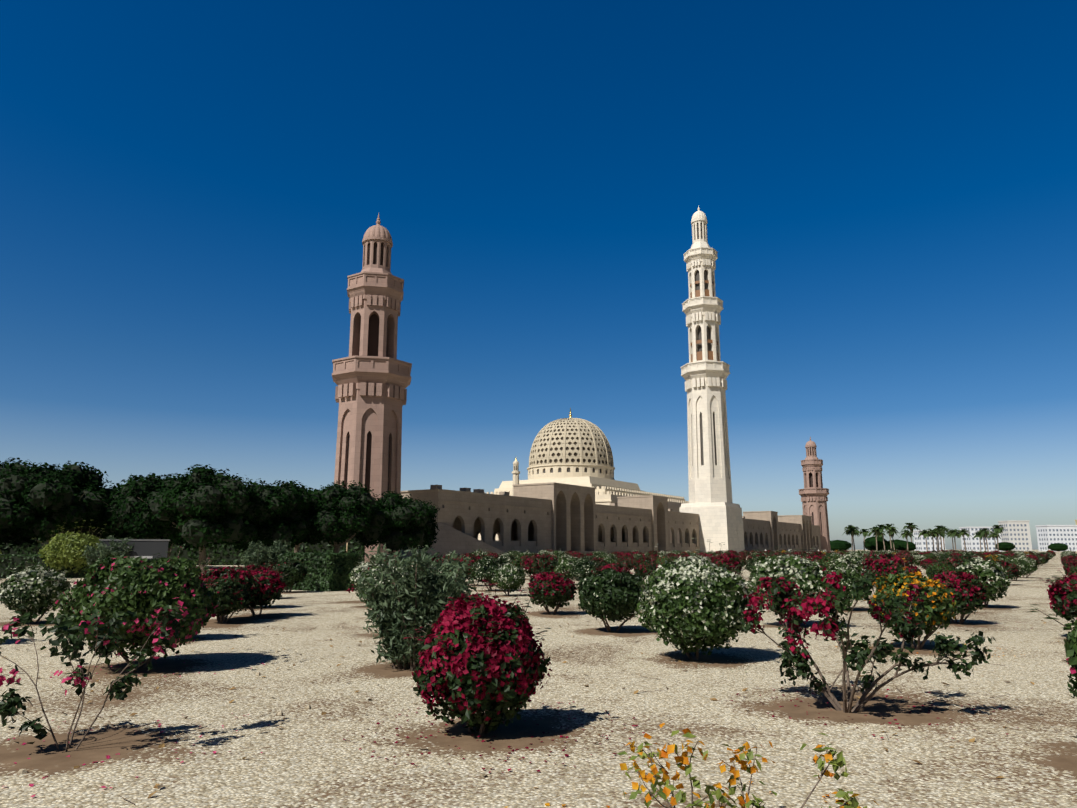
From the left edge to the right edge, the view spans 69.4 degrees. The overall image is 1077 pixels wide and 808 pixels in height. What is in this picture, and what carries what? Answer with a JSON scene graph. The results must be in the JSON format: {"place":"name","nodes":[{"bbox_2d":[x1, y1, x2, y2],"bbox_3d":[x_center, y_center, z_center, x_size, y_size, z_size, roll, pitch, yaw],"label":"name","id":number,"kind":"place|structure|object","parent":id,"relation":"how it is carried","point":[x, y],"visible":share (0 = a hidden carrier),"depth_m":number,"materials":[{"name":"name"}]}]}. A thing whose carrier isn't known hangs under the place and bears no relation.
{"place":"outdoors","nodes":[
{"label":"outdoors","id":0,"kind":"place"},
{"bbox_2d":[0,550,1076,807],"bbox_3d":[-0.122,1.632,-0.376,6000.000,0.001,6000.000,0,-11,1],"label":"gravel ground","id":1,"kind":"structure","parent":0,"point":[288,768],"depth_m":8.36,"materials":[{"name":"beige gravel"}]},
{"bbox_2d":[0,457,37,536],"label":"ficus tree","id":2,"kind":"object","parent":1,"relation":"on","point":[18,466],"visible":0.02,"depth_m":58.26,"materials":[{"name":"green plant"}]},
{"bbox_2d":[0,533,37,551],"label":"ficus tree","id":3,"kind":"object","parent":1,"relation":"on","point":[17,541],"depth_m":65.62,"materials":[{"name":"green plant"}]},
{"bbox_2d":[0,638,44,647],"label":"ground patch","id":4,"kind":"object","parent":1,"relation":"on","point":[10,642],"visible":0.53,"depth_m":14.16,"materials":[{"name":"beige gravel"}]},
{"bbox_2d":[0,619,56,629],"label":"soil patch","id":5,"kind":"object","parent":1,"relation":"on","point":[34,625],"visible":0.27,"depth_m":17.45,"materials":[{"name":"beige gravel"}]},
{"bbox_2d":[0,561,74,623],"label":"white bush","id":6,"kind":"object","parent":1,"relation":"on","point":[55,586],"visible":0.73,"depth_m":17.53,"materials":[{"name":"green plant"}]},
{"bbox_2d":[0,554,89,578],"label":"clipped hedge row","id":7,"kind":"object","parent":1,"relation":"on","point":[8,562],"visible":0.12,"depth_m":45.22,"materials":[{"name":"green plant"}]},
{"bbox_2d":[0,461,116,544],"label":"ficus tree","id":8,"kind":"object","parent":1,"relation":"on","point":[41,502],"visible":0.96,"depth_m":52.24,"materials":[{"name":"green plant"}]},
{"bbox_2d":[38,520,105,573],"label":"ball shrub","id":9,"kind":"object","parent":1,"relation":"on","point":[67,549],"visible":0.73,"depth_m":45.55,"materials":[{"name":"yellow plant"}]},
{"bbox_2d":[84,535,134,569],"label":"tall shrub","id":10,"kind":"object","parent":1,"relation":"on","point":[104,553],"visible":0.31,"depth_m":39.42,"materials":[{"name":"green plant"}]},
{"bbox_2d":[0,716,239,804],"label":"basin","id":11,"kind":"object","parent":1,"relation":"on","point":[140,756],"visible":0.96,"depth_m":6.40,"materials":[{"name":"beige gravel"}]},
{"bbox_2d":[0,597,190,751],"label":"flowering bush","id":12,"kind":"object","parent":11,"relation":"on","point":[169,626],"visible":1,"depth_m":6.71,"materials":[{"name":"green plant"}]},
{"bbox_2d":[25,654,235,687],"bbox_3d":[-5.698,3.767,11.087,2.577,0.012,3.312,-1,-11,3],"label":"basin","id":13,"kind":"object","parent":1,"relation":"on","point":[106,675],"visible":0.75,"depth_m":10.90,"materials":[{"name":"beige gravel"}]},
{"bbox_2d":[43,545,227,668],"bbox_3d":[-5.650,2.934,11.235,2.411,1.795,2.314,-4,-11,22],"label":"flowering bush","id":14,"kind":"object","parent":13,"relation":"on","point":[141,587],"visible":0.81,"depth_m":10.69,"materials":[{"name":"green plant"}]},
{"bbox_2d":[99,539,169,558],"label":"info sign board","id":15,"kind":"object","parent":1,"relation":"on","point":[147,548],"visible":0.35,"depth_m":40.64,"materials":[{"name":"grey metal"}]},
{"bbox_2d":[84,473,198,549],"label":"ficus tree","id":16,"kind":"object","parent":1,"relation":"on","point":[122,511],"visible":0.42,"depth_m":54.13,"materials":[{"name":"green plant"}]},
{"bbox_2d":[112,631,237,652],"bbox_3d":[-6.858,4.396,14.458,2.298,0.012,3.644,1,-11,-6],"label":"ground patch","id":17,"kind":"object","parent":1,"relation":"on","point":[210,638],"visible":0.19,"depth_m":14.47,"materials":[{"name":"beige gravel"}]},
{"bbox_2d":[0,537,364,564],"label":"tall hedge","id":18,"kind":"object","parent":1,"relation":"on","point":[225,556],"visible":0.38,"depth_m":81.93,"materials":[{"name":"green plant"}]},
{"bbox_2d":[135,464,273,573],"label":"ficus tree","id":19,"kind":"object","parent":1,"relation":"on","point":[202,506],"visible":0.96,"depth_m":52.22,"materials":[{"name":"green plant"}]},
{"bbox_2d":[204,576,251,623],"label":"bush","id":20,"kind":"object","parent":1,"relation":"on","point":[235,596],"visible":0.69,"depth_m":17.59,"materials":[{"name":"green plant"}]},
{"bbox_2d":[199,563,263,620],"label":"red bush","id":21,"kind":"object","parent":1,"relation":"on","point":[232,573],"visible":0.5,"depth_m":18.35,"materials":[{"name":"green plant"}]},
{"bbox_2d":[200,621,272,630],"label":"ground patch","id":22,"kind":"object","parent":1,"relation":"on","point":[231,625],"visible":0.35,"depth_m":17.22,"materials":[{"name":"beige gravel"}]},
{"bbox_2d":[209,618,286,622],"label":"ground patch","id":23,"kind":"object","parent":1,"relation":"on","point":[261,620],"visible":0.25,"depth_m":18.43,"materials":[{"name":"beige gravel"}]},
{"bbox_2d":[240,563,291,616],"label":"red bush","id":24,"kind":"object","parent":23,"relation":"on","point":[272,585],"visible":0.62,"depth_m":19.44,"materials":[{"name":"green plant"}]},
{"bbox_2d":[209,612,313,620],"bbox_3d":[-7.086,5.343,19.534,2.776,0.012,3.074,1,-11,-7],"label":"soil patch","id":25,"kind":"object","parent":1,"relation":"on","point":[284,616],"visible":0.75,"depth_m":19.57,"materials":[{"name":"beige gravel"}]},
{"bbox_2d":[239,539,291,568],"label":"tall shrub","id":26,"kind":"object","parent":1,"relation":"on","point":[266,555],"visible":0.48,"depth_m":35.42,"materials":[{"name":"green plant"}]},
{"bbox_2d":[231,605,305,611],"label":"ground patch","id":27,"kind":"object","parent":1,"relation":"on","point":[277,608],"visible":0.48,"depth_m":22.16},
{"bbox_2d":[231,480,322,552],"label":"ficus tree","id":28,"kind":"object","parent":1,"relation":"on","point":[284,507],"visible":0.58,"depth_m":55.11,"materials":[{"name":"green plant"}]},
{"bbox_2d":[281,591,323,594],"bbox_3d":[-9.790,7.358,30.313,2.571,0.012,3.318,-7,-13,34],"label":"soil bed","id":29,"kind":"object","parent":1,"relation":"on","point":[299,592],"visible":0.33,"depth_m":30.35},
{"bbox_2d":[271,556,307,592],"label":"green bush","id":30,"kind":"object","parent":29,"relation":"on","point":[297,569],"visible":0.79,"depth_m":30.12,"materials":[{"name":"green plant"}]},
{"bbox_2d":[277,552,361,591],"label":"clipped hedge block","id":31,"kind":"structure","parent":1,"relation":"on","point":[329,572],"depth_m":31.80,"materials":[{"name":"green plant"}]},
{"bbox_2d":[297,480,390,552],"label":"ficus tree","id":32,"kind":"object","parent":1,"relation":"on","point":[343,514],"visible":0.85,"depth_m":58.58,"materials":[{"name":"green plant"}]},
{"bbox_2d":[322,600,365,604],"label":"soil patch","id":33,"kind":"object","parent":1,"relation":"on","point":[355,602],"visible":0.29,"depth_m":24.69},
{"bbox_2d":[324,615,378,623],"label":"ground patch","id":34,"kind":"object","parent":1,"relation":"on","point":[361,619],"visible":0.23,"depth_m":18.74,"materials":[{"name":"beige gravel"}]},
{"bbox_2d":[331,604,371,609],"bbox_3d":[-4.459,6.009,23.098,3.303,0.012,2.447,3,-11,-16],"label":"soil bed","id":35,"kind":"object","parent":1,"relation":"on","point":[359,607],"visible":0.25,"depth_m":22.61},
{"bbox_2d":[332,629,383,643],"bbox_3d":[-2.589,4.566,15.374,2.823,0.012,2.987,-7,-13,33],"label":"ground patch","id":36,"kind":"object","parent":1,"relation":"on","point":[364,636],"visible":0.23,"depth_m":14.93,"materials":[{"name":"beige gravel"}]},
{"bbox_2d":[348,557,378,588],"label":"white bush","id":37,"kind":"object","parent":1,"relation":"on","point":[356,572],"visible":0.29,"depth_m":24.89,"materials":[{"name":"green plant"}]},
{"bbox_2d":[332,213,411,561],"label":"minaret","id":38,"kind":"object","parent":1,"relation":"on","point":[371,376],"visible":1,"depth_m":105.87,"materials":[{"name":"stone"}]},
{"bbox_2d":[334,657,416,686],"bbox_3d":[-1.732,3.770,11.100,2.409,0.012,3.335,0,-11,1],"label":"soil patch","id":39,"kind":"object","parent":1,"relation":"on","point":[383,674],"visible":0.42,"depth_m":10.50,"materials":[{"name":"beige gravel"}]},
{"bbox_2d":[353,543,476,670],"bbox_3d":[-1.694,2.913,11.272,1.629,1.772,1.790,-2,-11,12],"label":"oleander shrub","id":40,"kind":"object","parent":39,"relation":"on","point":[419,599],"visible":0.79,"depth_m":10.86,"materials":[{"name":"green plant"}]},
{"bbox_2d":[352,561,408,601],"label":"white bush","id":41,"kind":"object","parent":1,"relation":"on","point":[365,585],"visible":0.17,"depth_m":19.05,"materials":[{"name":"green plant"}]},
{"bbox_2d":[354,491,439,557],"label":"ficus tree","id":42,"kind":"object","parent":1,"relation":"on","point":[412,523],"visible":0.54,"depth_m":63.11,"materials":[{"name":"green plant"}]},
{"bbox_2d":[320,704,623,780],"bbox_3d":[-0.554,3.032,7.150,2.688,0.012,3.180,-7,-12,32],"label":"basin","id":43,"kind":"object","parent":1,"relation":"on","point":[337,750],"visible":0.81,"depth_m":6.73,"materials":[{"name":"beige gravel"}]},
{"bbox_2d":[403,580,551,734],"bbox_3d":[-0.511,2.391,7.299,1.381,1.417,1.235,7,-13,-33],"label":"flowering bush","id":44,"kind":"object","parent":43,"relation":"on","point":[480,653],"visible":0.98,"depth_m":6.95,"materials":[{"name":"red plant"}]},
{"bbox_2d":[460,550,491,585],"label":"red bush","id":45,"kind":"object","parent":1,"relation":"on","point":[473,557],"visible":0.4,"depth_m":35.69,"materials":[{"name":"green plant"}]},
{"bbox_2d":[470,589,522,592],"bbox_3d":[-1.887,7.586,31.544,2.324,0.012,3.613,4,-11,-22],"label":"soil bed","id":46,"kind":"object","parent":1,"relation":"on","point":[492,591],"visible":0.65,"depth_m":31.11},
{"bbox_2d":[471,549,513,590],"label":"green bush","id":47,"kind":"object","parent":46,"relation":"on","point":[484,569],"visible":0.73,"depth_m":31.31,"materials":[{"name":"green plant"}]},
{"bbox_2d":[484,594,529,598],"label":"ground patch","id":48,"kind":"object","parent":1,"relation":"on","point":[504,596],"visible":0.42,"depth_m":27.76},
{"bbox_2d":[492,559,527,595],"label":"white bush","id":49,"kind":"object","parent":1,"relation":"on","point":[509,576],"visible":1,"depth_m":27.95,"materials":[{"name":"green plant"}]},
{"bbox_2d":[2,618,1032,807],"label":"fallen bracts","id":50,"kind":"object","parent":1,"relation":"on","point":[108,757],"visible":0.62,"depth_m":7.16,"materials":[{"name":"red plant"}]},
{"bbox_2d":[520,557,538,577],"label":"red bush","id":51,"kind":"object","parent":1,"relation":"on","point":[528,563],"visible":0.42,"depth_m":43.96,"materials":[{"name":"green plant"}]},
{"bbox_2d":[531,551,562,573],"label":"red bush","id":52,"kind":"object","parent":1,"relation":"on","point":[544,560],"visible":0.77,"depth_m":40.55,"materials":[{"name":"green plant"}]},
{"bbox_2d":[527,568,577,614],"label":"red bush","id":53,"kind":"object","parent":1,"relation":"on","point":[550,589],"visible":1,"depth_m":19.92,"materials":[{"name":"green plant"}]},
{"bbox_2d":[520,610,595,620],"bbox_3d":[0.345,5.463,20.166,2.229,0.012,3.726,3,-11,-15],"label":"ground patch","id":54,"kind":"object","parent":1,"relation":"on","point":[544,615],"visible":0.71,"depth_m":19.83,"materials":[{"name":"beige gravel"}]},
{"bbox_2d":[478,459,688,542],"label":"prayer hall tiers","id":55,"kind":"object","parent":1,"relation":"on","point":[609,489],"visible":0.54,"depth_m":285.20,"materials":[{"name":"stone"}]},
{"bbox_2d":[529,407,613,466],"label":"lattice dome","id":56,"kind":"structure","parent":55,"relation":"on","point":[570,440],"depth_m":290.86,"materials":[{"name":"beige stone"}]},
{"bbox_2d":[542,625,667,639],"bbox_3d":[1.524,4.671,15.936,2.967,0.012,2.867,4,-11,-18],"label":"soil bed","id":57,"kind":"object","parent":1,"relation":"on","point":[597,632],"visible":0.88,"depth_m":15.65,"materials":[{"name":"beige gravel"}]},
{"bbox_2d":[568,557,647,631],"bbox_3d":[1.555,3.955,16.074,1.693,1.564,1.620,2,-11,-11],"label":"green bush","id":58,"kind":"object","parent":57,"relation":"on","point":[609,594],"visible":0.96,"depth_m":15.61,"materials":[{"name":"green plant"}]},
{"bbox_2d":[591,561,632,573],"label":"red bush","id":59,"kind":"object","parent":1,"relation":"on","point":[618,568],"visible":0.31,"depth_m":28.54,"materials":[{"name":"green plant"}]},
{"bbox_2d":[632,555,662,579],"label":"red bush","id":60,"kind":"object","parent":1,"relation":"on","point":[640,567],"visible":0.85,"depth_m":37.00,"materials":[{"name":"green plant"}]},
{"bbox_2d":[542,769,838,807],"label":"basin","id":61,"kind":"object","parent":1,"relation":"on","point":[603,791],"visible":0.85,"depth_m":5.40,"materials":[{"name":"beige gravel"}]},
{"bbox_2d":[617,723,877,807],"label":"orange bush","id":62,"kind":"object","parent":61,"relation":"on","point":[653,776],"visible":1,"depth_m":4.28,"materials":[{"name":"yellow plant"}]},
{"bbox_2d":[603,649,783,673],"bbox_3d":[2.425,3.925,11.931,3.156,0.012,2.622,8,-13,-35],"label":"basin","id":63,"kind":"object","parent":1,"relation":"on","point":[719,663],"visible":0.9,"depth_m":11.66,"materials":[{"name":"beige gravel"}]},
{"bbox_2d":[634,538,756,659],"bbox_3d":[2.415,3.029,12.013,1.879,1.893,2.079,-3,-11,16],"label":"white bush","id":64,"kind":"object","parent":63,"relation":"on","point":[696,602],"visible":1,"depth_m":11.54,"materials":[{"name":"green plant"}]},
{"bbox_2d":[679,205,744,552],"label":"minaret","id":65,"kind":"object","parent":1,"relation":"on","point":[705,372],"visible":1,"depth_m":202.25,"materials":[{"name":"beige stone"}]},
{"bbox_2d":[727,519,743,546],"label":"minaret base","id":66,"kind":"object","parent":65,"relation":"attached to","point":[734,525],"depth_m":196.46,"materials":[{"name":"beige stone"}]},
{"bbox_2d":[746,548,845,620],"bbox_3d":[5.646,4.059,17.125,1.986,1.751,2.051,3,-11,-16],"label":"white bush","id":67,"kind":"object","parent":1,"relation":"on","point":[808,574],"visible":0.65,"depth_m":16.69,"materials":[{"name":"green plant"}]},
{"bbox_2d":[754,621,865,633],"bbox_3d":[5.600,4.861,16.947,2.851,0.012,2.986,-9,-14,41],"label":"ground patch","id":68,"kind":"object","parent":1,"relation":"on","point":[771,626],"visible":0.42,"depth_m":16.78,"materials":[{"name":"beige gravel"}]},
{"bbox_2d":[798,437,830,551],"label":"minaret","id":69,"kind":"object","parent":1,"relation":"on","point":[813,493],"visible":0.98,"depth_m":300.87,"materials":[{"name":"stone"}]},
{"bbox_2d":[813,608,871,614],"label":"soil patch","id":70,"kind":"object","parent":1,"relation":"on","point":[855,611],"visible":0.23,"depth_m":21.08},
{"bbox_2d":[824,558,869,610],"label":"green bush","id":71,"kind":"object","parent":70,"relation":"on","point":[849,574],"visible":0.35,"depth_m":21.20,"materials":[{"name":"green plant"}]},
{"bbox_2d":[826,554,864,573],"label":"white bush","id":72,"kind":"object","parent":1,"relation":"on","point":[857,564],"visible":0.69,"depth_m":35.15,"materials":[{"name":"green plant"}]},
{"bbox_2d":[677,692,1028,739],"bbox_3d":[3.215,3.212,8.117,3.524,0.012,2.398,0,-11,1],"label":"basin","id":73,"kind":"object","parent":1,"relation":"on","point":[941,713],"visible":0.94,"depth_m":7.86,"materials":[{"name":"beige gravel"}]},
{"bbox_2d":[736,568,995,712],"bbox_3d":[3.285,2.523,8.342,1.967,1.539,2.311,8,-13,-35],"label":"sparse bush","id":74,"kind":"object","parent":73,"relation":"on","point":[781,601],"visible":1,"depth_m":8.08,"materials":[{"name":"green plant"}]},
{"bbox_2d":[852,558,957,649],"bbox_3d":[6.328,3.413,13.176,1.468,1.563,1.656,2,-11,-11],"label":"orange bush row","id":75,"kind":"object","parent":1,"relation":"on","point":[937,612],"visible":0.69,"depth_m":12.97,"materials":[{"name":"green plant"}]},
{"bbox_2d":[827,640,1009,661],"bbox_3d":[6.360,4.150,13.144,2.756,0.012,3.098,-9,-14,41],"label":"soil patch","id":76,"kind":"object","parent":1,"relation":"on","point":[925,653],"visible":0.25,"depth_m":12.84,"materials":[{"name":"beige gravel"}]},
{"bbox_2d":[830,536,1067,550],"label":"trees","id":77,"kind":"object","parent":1,"relation":"on","point":[870,544],"visible":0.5,"depth_m":362.50,"materials":[{"name":"green plant"}]},
{"bbox_2d":[941,555,964,568],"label":"red bush","id":78,"kind":"object","parent":1,"relation":"on","point":[956,562],"visible":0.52,"depth_m":40.62,"materials":[{"name":"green plant"}]},
{"bbox_2d":[928,567,992,623],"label":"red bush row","id":79,"kind":"object","parent":1,"relation":"on","point":[969,592],"visible":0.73,"depth_m":17.32,"materials":[{"name":"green plant"}]},
{"bbox_2d":[949,553,1010,607],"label":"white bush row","id":80,"kind":"object","parent":1,"relation":"on","point":[982,570],"visible":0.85,"depth_m":22.12,"materials":[{"name":"green plant"}]},
{"bbox_2d":[935,620,1034,629],"bbox_3d":[9.479,4.984,17.598,3.224,0.012,2.541,-9,-14,41],"label":"soil patch","id":81,"kind":"object","parent":1,"relation":"on","point":[988,625],"visible":0.48,"depth_m":17.02,"materials":[{"name":"beige gravel"}]},
{"bbox_2d":[973,605,1031,611],"bbox_3d":[12.874,5.891,22.462,2.466,0.012,3.443,-5,-12,27],"label":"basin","id":82,"kind":"object","parent":1,"relation":"on","point":[996,608],"visible":0.5,"depth_m":21.82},
{"bbox_2d":[996,558,1019,579],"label":"red bush","id":83,"kind":"object","parent":1,"relation":"on","point":[1012,572],"visible":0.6,"depth_m":36.37,"materials":[{"name":"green plant"}]},
{"bbox_2d":[971,729,1076,797],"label":"basin","id":84,"kind":"object","parent":1,"relation":"on","point":[1045,759],"visible":0.95,"depth_m":6.36,"materials":[{"name":"beige gravel"}]},
{"bbox_2d":[1029,575,1076,697],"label":"green bush","id":85,"kind":"object","parent":84,"relation":"in","point":[1070,642],"visible":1,"depth_m":6.31,"materials":[{"name":"green plant"}]},
{"bbox_2d":[1012,553,1041,577],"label":"white bush","id":86,"kind":"object","parent":1,"relation":"on","point":[1032,566],"visible":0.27,"depth_m":45.86,"materials":[{"name":"green plant"}]},
{"bbox_2d":[1009,580,1045,581],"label":"soil patch","id":87,"kind":"object","parent":1,"relation":"on","point":[1024,581],"visible":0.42,"depth_m":40.75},
{"bbox_2d":[1002,554,1029,580],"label":"green bush","id":88,"kind":"object","parent":87,"relation":"on","point":[1022,564],"visible":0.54,"depth_m":41.18,"materials":[{"name":"green plant"}]},
{"bbox_2d":[1006,634,1066,646],"bbox_3d":[10.349,4.392,14.438,3.403,0.012,2.328,3,-11,-16],"label":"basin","id":89,"kind":"object","parent":1,"relation":"on","point":[1052,640],"visible":0.84,"depth_m":14.56,"materials":[{"name":"beige gravel"}]},
{"bbox_2d":[1039,571,1076,624],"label":"flowering bush","id":90,"kind":"object","parent":1,"relation":"on","point":[1063,598],"visible":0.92,"depth_m":14.56,"materials":[{"name":"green plant"}]},
{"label":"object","id":91,"kind":"object","parent":1,"relation":"on","visible":0},
{"bbox_2d":[744,546,786,581],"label":"green bush","id":92,"kind":"object","parent":91,"relation":"on","point":[762,558],"visible":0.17,"depth_m":25.98,"materials":[{"name":"green plant"}]},
{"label":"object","id":93,"kind":"object","parent":1,"relation":"on","visible":0},
{"bbox_2d":[815,553,844,568],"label":"green bush","id":94,"kind":"object","parent":93,"relation":"on","point":[825,560],"visible":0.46,"depth_m":43.95,"materials":[{"name":"green plant"}]},
{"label":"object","id":95,"kind":"object","parent":1,"relation":"on","visible":0},
{"bbox_2d":[569,555,604,580],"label":"green bush","id":96,"kind":"object","parent":95,"relation":"on","point":[578,571],"visible":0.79,"depth_m":32.86,"materials":[{"name":"green plant"}]},
{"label":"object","id":97,"kind":"object","parent":1,"relation":"on","visible":0},
{"bbox_2d":[920,559,954,577],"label":"green bush","id":98,"kind":"object","parent":97,"relation":"on","point":[937,568],"visible":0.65,"depth_m":35.87,"materials":[{"name":"green plant"}]},
{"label":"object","id":99,"kind":"object","parent":1,"relation":"on","visible":0},
{"bbox_2d":[553,551,581,579],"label":"green bush","id":100,"kind":"object","parent":99,"relation":"on","point":[563,565],"visible":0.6,"depth_m":36.76,"materials":[{"name":"green plant"}]},
{"bbox_2d":[0,0,1076,549],"label":"sky","id":101,"kind":"structure","parent":0,"point":[191,191],"materials":[{"name":"blue"}]},
{"bbox_2d":[399,482,820,559],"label":"mosque building","id":102,"kind":"structure","parent":0,"point":[535,517],"depth_m":145.94,"materials":[{"name":"stone"}]},
{"bbox_2d":[913,520,1076,550],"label":"distant town buildings","id":103,"kind":"structure","parent":0,"point":[1016,533],"depth_m":581.55,"materials":[{"name":"white"}]},
{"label":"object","id":104,"kind":"structure","parent":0},
{"bbox_2d":[861,552,918,588],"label":"red bush","id":105,"kind":"object","parent":104,"relation":"on","point":[876,566],"visible":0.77,"depth_m":26.27,"materials":[{"name":"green plant"}]},
{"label":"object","id":106,"kind":"structure","parent":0},
{"bbox_2d":[711,551,744,574],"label":"red bush","id":107,"kind":"object","parent":106,"relation":"on","point":[730,560],"visible":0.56,"depth_m":38.02,"materials":[{"name":"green plant"}]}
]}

